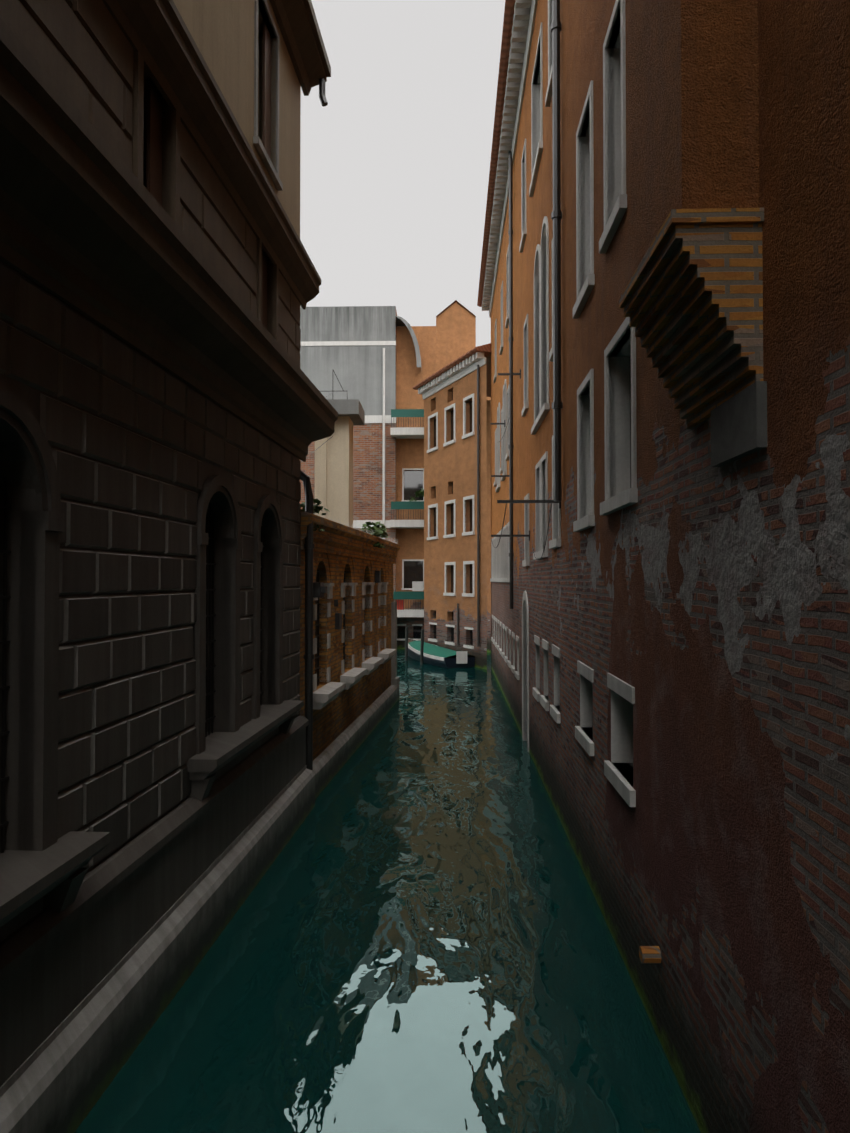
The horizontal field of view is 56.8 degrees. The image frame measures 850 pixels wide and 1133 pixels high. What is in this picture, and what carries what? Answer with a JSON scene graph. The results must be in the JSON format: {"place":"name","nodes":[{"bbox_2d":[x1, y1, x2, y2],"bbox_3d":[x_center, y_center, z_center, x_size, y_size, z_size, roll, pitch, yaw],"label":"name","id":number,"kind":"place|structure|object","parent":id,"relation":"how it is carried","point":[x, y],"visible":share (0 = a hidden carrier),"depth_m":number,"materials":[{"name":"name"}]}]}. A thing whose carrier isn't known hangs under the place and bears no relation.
{"place":"outdoors","nodes":[
{"label":"outdoors","id":0,"kind":"place"},
{"bbox_2d":[74,649,700,1132],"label":"canal water","id":1,"kind":"structure","parent":0,"point":[416,935],"depth_m":7.90,"materials":[{"name":"teal liquid"}]},
{"bbox_2d":[0,0,337,1132],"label":"building","id":2,"kind":"structure","parent":1,"relation":"in","point":[168,414],"depth_m":7.25,"materials":[{"name":"stone"}]},
{"bbox_2d":[299,470,399,798],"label":"brick wall","id":3,"kind":"structure","parent":1,"relation":"in","point":[349,688],"depth_m":17.66,"materials":[{"name":"brick"}]},
{"bbox_2d":[301,370,364,527],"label":"building","id":4,"kind":"structure","parent":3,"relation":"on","point":[334,473],"depth_m":21.70,"materials":[{"name":"paint"}]},
{"bbox_2d":[301,489,423,548],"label":"plants","id":5,"kind":"object","parent":3,"relation":"on","point":[378,530],"visible":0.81,"depth_m":21.63,"materials":[{"name":"green plant"}]},
{"bbox_2d":[299,306,435,648],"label":"modern brick block with balconies","id":6,"kind":"structure","parent":1,"relation":"in","point":[380,361],"depth_m":45.81,"materials":[{"name":"concrete"}]},
{"bbox_2d":[405,627,423,664],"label":"mooring poles","id":7,"kind":"object","parent":1,"relation":"in","point":[421,649],"visible":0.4,"depth_m":37.30,"materials":[{"name":"paint"}]},
{"bbox_2d":[408,638,474,667],"bbox_3d":[0.402,4.319,39.305,1.986,1.380,7.194,0,-1,-21],"label":"moored boat","id":8,"kind":"object","parent":1,"relation":"on","point":[435,655],"visible":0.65,"depth_m":37.00,"materials":[{"name":"paint"}]},
{"bbox_2d":[413,343,490,669],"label":"building","id":9,"kind":"structure","parent":1,"relation":"in","point":[457,506],"depth_m":38.57,"materials":[{"name":"paint"}]},
{"bbox_2d":[436,300,490,399],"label":"background houses","id":10,"kind":"structure","parent":1,"relation":"in","point":[455,329],"depth_m":56.23,"materials":[{"name":"paint"}]},
{"bbox_2d":[477,0,849,1132],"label":"bank houses","id":11,"kind":"structure","parent":1,"relation":"in","point":[671,650],"depth_m":5.94,"materials":[{"name":"paint"}]},
{"bbox_2d":[490,0,660,963],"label":"pipes","id":12,"kind":"object","parent":11,"relation":"attached to","point":[649,954],"depth_m":12.75,"materials":[{"name":"metal"}]},
{"bbox_2d":[619,0,766,466],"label":"chimney","id":13,"kind":"object","parent":11,"relation":"attached to","point":[691,300],"visible":1,"depth_m":4.66,"materials":[{"name":"orange brick"}]},
{"bbox_2d":[300,0,504,346],"label":"sky","id":14,"kind":"structure","parent":0,"point":[395,167],"materials":[{"name":"white"}]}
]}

